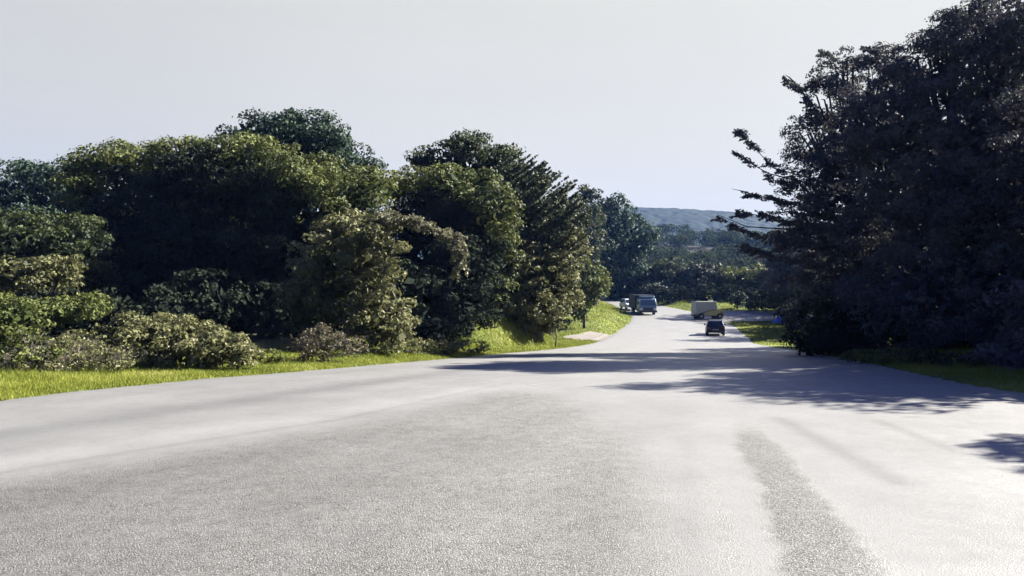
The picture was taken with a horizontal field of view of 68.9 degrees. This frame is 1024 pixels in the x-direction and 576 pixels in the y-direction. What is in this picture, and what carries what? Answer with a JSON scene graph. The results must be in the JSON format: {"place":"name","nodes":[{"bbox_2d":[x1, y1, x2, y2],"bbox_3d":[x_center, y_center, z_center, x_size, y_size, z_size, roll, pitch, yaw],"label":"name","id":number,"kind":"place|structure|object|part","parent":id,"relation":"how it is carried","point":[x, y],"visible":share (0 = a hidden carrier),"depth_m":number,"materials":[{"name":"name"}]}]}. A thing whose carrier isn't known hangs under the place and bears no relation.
{"place":"outdoors","nodes":[
{"label":"outdoors","id":0,"kind":"place"},
{"bbox_2d":[0,333,378,371],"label":"tall grass","id":1,"kind":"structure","parent":0,"point":[257,345],"depth_m":18.42,"materials":[{"name":"green plant"}]},
{"bbox_2d":[110,207,823,263],"bbox_3d":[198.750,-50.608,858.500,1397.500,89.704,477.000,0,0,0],"label":"hill","id":2,"kind":"structure","parent":0,"point":[697,220],"depth_m":791.80,"materials":[{"name":"green plant"}]},
{"bbox_2d":[0,296,1023,575],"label":"road","id":3,"kind":"structure","parent":0,"point":[664,440],"depth_m":7.03,"materials":[{"name":"grey asphalt"}]},
{"bbox_2d":[619,299,631,308],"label":"car","id":4,"kind":"object","parent":3,"relation":"on","point":[624,303],"visible":0.56,"depth_m":98.35,"materials":[{"name":"white paint"}]},
{"bbox_2d":[629,295,657,314],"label":"truck","id":5,"kind":"object","parent":3,"relation":"on","point":[642,303],"visible":0.94,"depth_m":91.12,"materials":[{"name":"blue paint"}]},
{"bbox_2d":[691,300,723,318],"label":"box truck","id":6,"kind":"object","parent":3,"relation":"on","point":[701,309],"visible":1,"depth_m":85.25,"materials":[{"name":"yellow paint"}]},
{"bbox_2d":[704,320,725,335],"bbox_3d":[18.050,3.487,66.423,1.880,1.339,3.855,0,0,13],"label":"car","id":7,"kind":"object","parent":3,"relation":"on","point":[714,326],"visible":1,"depth_m":64.76,"materials":[{"name":"black paint"}]},
{"bbox_3d":[17.687,3.102,64.852,1.248,0.369,0.240,0,0,13],"label":"rear window","id":8,"kind":"part","parent":7,"relation":"part of","materials":[{"name":"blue glass"}]},
{"bbox_2d":[0,244,1023,400],"bbox_3d":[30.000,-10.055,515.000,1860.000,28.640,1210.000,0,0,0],"label":"ground","id":9,"kind":"structure","parent":0,"point":[263,340],"depth_m":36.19,"materials":[{"name":"green plant"}]},
{"bbox_2d":[0,322,66,370],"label":"shrub","id":10,"kind":"object","parent":9,"relation":"on","point":[24,350],"visible":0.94,"depth_m":14.99,"materials":[{"name":"green plant"}]},
{"bbox_2d":[0,253,87,334],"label":"shrub","id":11,"kind":"object","parent":9,"relation":"on","point":[16,278],"visible":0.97,"depth_m":21.59,"materials":[{"name":"green plant"}]},
{"bbox_2d":[0,154,112,254],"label":"broadleaf tree","id":12,"kind":"object","parent":9,"relation":"on","point":[30,180],"visible":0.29,"depth_m":44.30,"materials":[{"name":"green plant"}]},
{"bbox_2d":[0,291,114,342],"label":"shrub","id":13,"kind":"object","parent":9,"relation":"on","point":[91,305],"visible":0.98,"depth_m":19.37,"materials":[{"name":"green plant"}]},
{"bbox_2d":[0,205,126,325],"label":"broadleaf tree","id":14,"kind":"object","parent":9,"relation":"on","point":[52,239],"visible":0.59,"depth_m":27.05,"materials":[{"name":"green plant"}]},
{"bbox_2d":[22,329,135,372],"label":"shrub","id":15,"kind":"object","parent":9,"relation":"on","point":[68,341],"visible":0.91,"depth_m":15.64,"materials":[{"name":"green plant"}]},
{"bbox_2d":[3,283,211,340],"bbox_3d":[-14.699,0.609,23.401,10.334,2.417,4.045,0,0,0],"label":"thicket","id":16,"kind":"object","parent":9,"relation":"on","point":[128,304],"visible":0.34,"depth_m":23.41,"materials":[{"name":"green plant"}]},
{"bbox_2d":[92,310,264,369],"bbox_3d":[-7.850,1.292,17.567,4.216,1.533,2.706,0,0,0],"label":"shrub","id":17,"kind":"object","parent":9,"relation":"on","point":[139,333],"visible":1,"depth_m":17.14,"materials":[{"name":"green plant"}]},
{"bbox_2d":[62,142,336,333],"bbox_3d":[-13.231,-2.032,31.222,12.332,8.258,5.624,0,0,0],"label":"broadleaf tree","id":18,"kind":"object","parent":9,"relation":"on","point":[191,238],"visible":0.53,"depth_m":30.41,"materials":[{"name":"green plant"}]},
{"bbox_2d":[47,130,398,307],"bbox_3d":[-12.351,-2.335,33.028,15.764,9.059,7.969,0,0,9],"label":"broadleaf tree","id":19,"kind":"object","parent":9,"relation":"on","point":[333,196],"visible":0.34,"depth_m":31.25,"materials":[{"name":"green plant"}]},
{"bbox_2d":[142,268,340,340],"bbox_3d":[-9.756,0.619,27.012,7.445,2.752,2.954,0,0,0],"label":"thicket","id":20,"kind":"object","parent":9,"relation":"on","point":[232,317],"visible":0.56,"depth_m":26.54,"materials":[{"name":"green plant"}]},
{"bbox_2d":[8,245,504,336],"bbox_3d":[-13.621,0.328,36.036,27.241,5.461,7.109,0,0,-18],"label":"thicket","id":21,"kind":"object","parent":9,"relation":"on","point":[474,311],"visible":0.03,"depth_m":37.96,"materials":[{"name":"green plant"}]},
{"bbox_2d":[255,348,284,363],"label":"weed","id":22,"kind":"object","parent":9,"relation":"on","point":[270,359],"visible":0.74,"depth_m":19.38,"materials":[{"name":"green plant"}]},
{"bbox_2d":[215,107,388,275],"bbox_3d":[-12.528,-3.449,43.981,10.660,13.938,8.713,0,0,0],"label":"broadleaf tree","id":23,"kind":"object","parent":9,"relation":"on","point":[324,136],"visible":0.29,"depth_m":42.17,"materials":[{"name":"green plant"}]},
{"bbox_2d":[284,322,368,361],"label":"shrub","id":24,"kind":"object","parent":9,"relation":"on","point":[306,342],"visible":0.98,"depth_m":20.43,"materials":[{"name":"green plant"}]},
{"bbox_2d":[266,208,421,356],"bbox_3d":[-5.468,-0.242,25.159,4.706,5.009,4.518,0,0,21],"label":"shrub","id":25,"kind":"object","parent":9,"relation":"on","point":[345,301],"visible":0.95,"depth_m":24.42,"materials":[{"name":"green plant"}]},
{"bbox_2d":[365,209,470,347],"bbox_3d":[-3.101,-0.102,25.073,3.562,4.957,3.010,0,0,0],"label":"creeper tree","id":26,"kind":"object","parent":9,"relation":"on","point":[418,225],"visible":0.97,"depth_m":24.09,"materials":[{"name":"green plant"}]},
{"bbox_2d":[351,337,490,354],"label":"shrub","id":27,"kind":"object","parent":9,"relation":"on","point":[455,348],"visible":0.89,"depth_m":28.17,"materials":[{"name":"green plant"}]},
{"bbox_2d":[384,233,500,347],"bbox_3d":[-3.455,0.165,31.772,6.512,5.210,3.849,0,0,-44],"label":"thicket","id":28,"kind":"object","parent":9,"relation":"on","point":[444,298],"visible":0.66,"depth_m":31.67,"materials":[{"name":"green plant"}]},
{"bbox_2d":[381,178,512,339],"bbox_3d":[-3.298,-1.389,36.114,6.934,7.920,5.024,0,0,0],"label":"broadleaf tree","id":29,"kind":"object","parent":9,"relation":"on","point":[462,220],"visible":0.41,"depth_m":35.37,"materials":[{"name":"green plant"}]},
{"bbox_2d":[375,160,529,305],"bbox_3d":[-3.011,-2.174,37.419,7.956,8.045,8.094,0,0,0],"label":"broadleaf tree","id":30,"kind":"object","parent":9,"relation":"on","point":[462,182],"visible":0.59,"depth_m":35.32,"materials":[{"name":"green plant"}]},
{"bbox_2d":[404,128,526,246],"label":"broadleaf tree","id":31,"kind":"object","parent":9,"relation":"on","point":[464,149],"visible":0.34,"depth_m":44.75,"materials":[{"name":"green plant"}]},
{"bbox_2d":[480,292,570,324],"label":"shrub","id":32,"kind":"object","parent":9,"relation":"on","point":[512,311],"visible":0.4,"depth_m":40.45,"materials":[{"name":"green plant"}]},
{"bbox_2d":[505,311,564,343],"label":"shrub","id":33,"kind":"object","parent":9,"relation":"on","point":[548,328],"visible":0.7,"depth_m":41.70,"materials":[{"name":"green plant"}]},
{"bbox_2d":[486,220,593,336],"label":"broadleaf tree","id":34,"kind":"object","parent":9,"relation":"on","point":[555,290],"visible":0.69,"depth_m":41.15,"materials":[{"name":"green plant"}]},
{"bbox_2d":[496,151,592,340],"bbox_3d":[1.551,-2.441,43.250,6.519,11.074,6.236,0,0,0],"label":"conifer tree","id":35,"kind":"object","parent":9,"relation":"on","point":[556,211],"visible":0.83,"depth_m":41.68,"materials":[{"name":"green plant"}]},
{"bbox_2d":[498,252,591,316],"bbox_3d":[-0.608,0.291,49.385,11.740,7.361,5.592,0,0,0],"label":"thicket","id":36,"kind":"object","parent":9,"relation":"on","point":[583,287],"visible":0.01,"depth_m":48.97,"materials":[{"name":"green plant"}]},
{"bbox_2d":[544,316,572,346],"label":"sapling","id":37,"kind":"object","parent":9,"relation":"on","point":[568,321],"visible":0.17,"depth_m":43.17,"materials":[{"name":"green plant"}]},
{"bbox_2d":[571,183,609,284],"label":"broadleaf tree","id":38,"kind":"object","parent":9,"relation":"on","point":[594,238],"visible":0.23,"depth_m":110.73,"materials":[{"name":"green plant"}]},
{"bbox_2d":[569,257,613,328],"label":"broadleaf tree","id":39,"kind":"object","parent":9,"relation":"on","point":[598,284],"visible":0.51,"depth_m":67.17,"materials":[{"name":"green plant"}]},
{"bbox_2d":[584,192,664,300],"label":"broadleaf tree","id":40,"kind":"object","parent":9,"relation":"on","point":[622,252],"visible":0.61,"depth_m":119.36,"materials":[{"name":"green plant"}]},
{"bbox_2d":[616,270,671,298],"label":"broadleaf tree","id":41,"kind":"object","parent":9,"relation":"on","point":[634,283],"visible":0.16,"depth_m":121.63,"materials":[{"name":"green plant"}]},
{"bbox_2d":[636,281,685,297],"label":"broadleaf tree","id":42,"kind":"object","parent":9,"relation":"on","point":[646,289],"visible":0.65,"depth_m":114.93,"materials":[{"name":"green plant"}]},
{"bbox_2d":[533,224,810,280],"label":"wood","id":43,"kind":"object","parent":9,"relation":"on","point":[724,243],"visible":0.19,"depth_m":243.55,"materials":[{"name":"green plant"}]},
{"bbox_2d":[641,255,704,289],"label":"broadleaf tree","id":44,"kind":"object","parent":9,"relation":"on","point":[663,269],"visible":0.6,"depth_m":119.44,"materials":[{"name":"green plant"}]},
{"bbox_2d":[672,260,733,291],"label":"broadleaf tree","id":45,"kind":"object","parent":9,"relation":"on","point":[707,276],"visible":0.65,"depth_m":116.29,"materials":[{"name":"green plant"}]},
{"bbox_2d":[653,282,814,303],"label":"thicket","id":46,"kind":"object","parent":9,"relation":"on","point":[720,294],"visible":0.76,"depth_m":105.50,"materials":[{"name":"green plant"}]},
{"bbox_2d":[726,291,747,308],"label":"round bush","id":47,"kind":"object","parent":9,"relation":"on","point":[738,297],"visible":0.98,"depth_m":95.60,"materials":[{"name":"green plant"}]},
{"bbox_2d":[715,261,765,292],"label":"broadleaf tree","id":48,"kind":"object","parent":9,"relation":"on","point":[739,277],"visible":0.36,"depth_m":114.38,"materials":[{"name":"green plant"}]},
{"bbox_2d":[741,294,791,311],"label":"hedge","id":49,"kind":"object","parent":9,"relation":"on","point":[773,303],"visible":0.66,"depth_m":91.60,"materials":[{"name":"green plant"}]},
{"bbox_2d":[745,268,791,297],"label":"broadleaf tree","id":50,"kind":"object","parent":9,"relation":"on","point":[755,282],"visible":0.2,"depth_m":110.09,"materials":[{"name":"green plant"}]},
{"bbox_2d":[754,218,823,297],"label":"broadleaf tree","id":51,"kind":"object","parent":9,"relation":"on","point":[777,277],"visible":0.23,"depth_m":91.95,"materials":[{"name":"green plant"}]},
{"bbox_2d":[770,287,810,333],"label":"shrub","id":52,"kind":"object","parent":9,"relation":"on","point":[797,295],"visible":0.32,"depth_m":67.82,"materials":[{"name":"green plant"}]},
{"bbox_2d":[710,41,937,347],"bbox_3d":[15.635,-4.405,35.592,11.083,15.038,8.007,0,0,-27],"label":"broadleaf tree","id":53,"kind":"object","parent":9,"relation":"on","point":[818,156],"visible":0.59,"depth_m":35.53,"materials":[{"name":"green plant"}]},
{"bbox_2d":[812,229,872,294],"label":"broadleaf tree","id":54,"kind":"object","parent":9,"relation":"on","point":[826,261],"depth_m":61.13,"materials":[{"name":"green plant"}]},
{"bbox_2d":[838,348,937,364],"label":"shrub","id":55,"kind":"object","parent":9,"relation":"on","point":[880,358],"visible":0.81,"depth_m":21.74,"materials":[{"name":"green plant"}]},
{"bbox_2d":[779,281,1009,355],"bbox_3d":[15.708,1.183,28.301,5.743,3.551,10.857,0,0,-23],"label":"thicket","id":56,"kind":"object","parent":9,"relation":"on","point":[827,337],"visible":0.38,"depth_m":30.49,"materials":[{"name":"green plant"}]},
{"bbox_2d":[862,164,941,306],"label":"broadleaf tree","id":57,"kind":"object","parent":9,"relation":"on","point":[896,242],"depth_m":44.59,"materials":[{"name":"green plant"}]},
{"bbox_2d":[819,0,1023,353],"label":"broadleaf tree","id":58,"kind":"object","parent":9,"relation":"on","point":[973,191],"visible":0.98,"depth_m":24.48,"materials":[{"name":"green plant"}]},
{"bbox_2d":[927,55,1023,244],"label":"broadleaf tree","id":59,"kind":"object","parent":9,"relation":"on","point":[964,119],"visible":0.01,"depth_m":33.37,"materials":[{"name":"green plant"}]},
{"bbox_2d":[960,128,1023,370],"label":"broadleaf tree","id":60,"kind":"object","parent":9,"relation":"on","point":[1012,348],"visible":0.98,"depth_m":18.34,"materials":[{"name":"green plant"}]},
{"bbox_2d":[0,0,1023,245],"label":"sky","id":61,"kind":"structure","parent":0,"point":[643,101],"materials":[{"name":"white"}]},
{"bbox_2d":[564,331,612,340],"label":"driveway","id":62,"kind":"structure","parent":0,"point":[594,336],"depth_m":61.44,"materials":[{"name":"beige concrete"}]},
{"bbox_2d":[708,311,823,321],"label":"side road","id":63,"kind":"structure","parent":0,"point":[728,316],"depth_m":86.43,"materials":[{"name":"grey asphalt"}]},
{"bbox_2d":[771,316,781,322],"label":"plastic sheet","id":64,"kind":"object","parent":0,"point":[776,320],"visible":0.33,"depth_m":80.68,"materials":[{"name":"blue plastic"}]}
]}

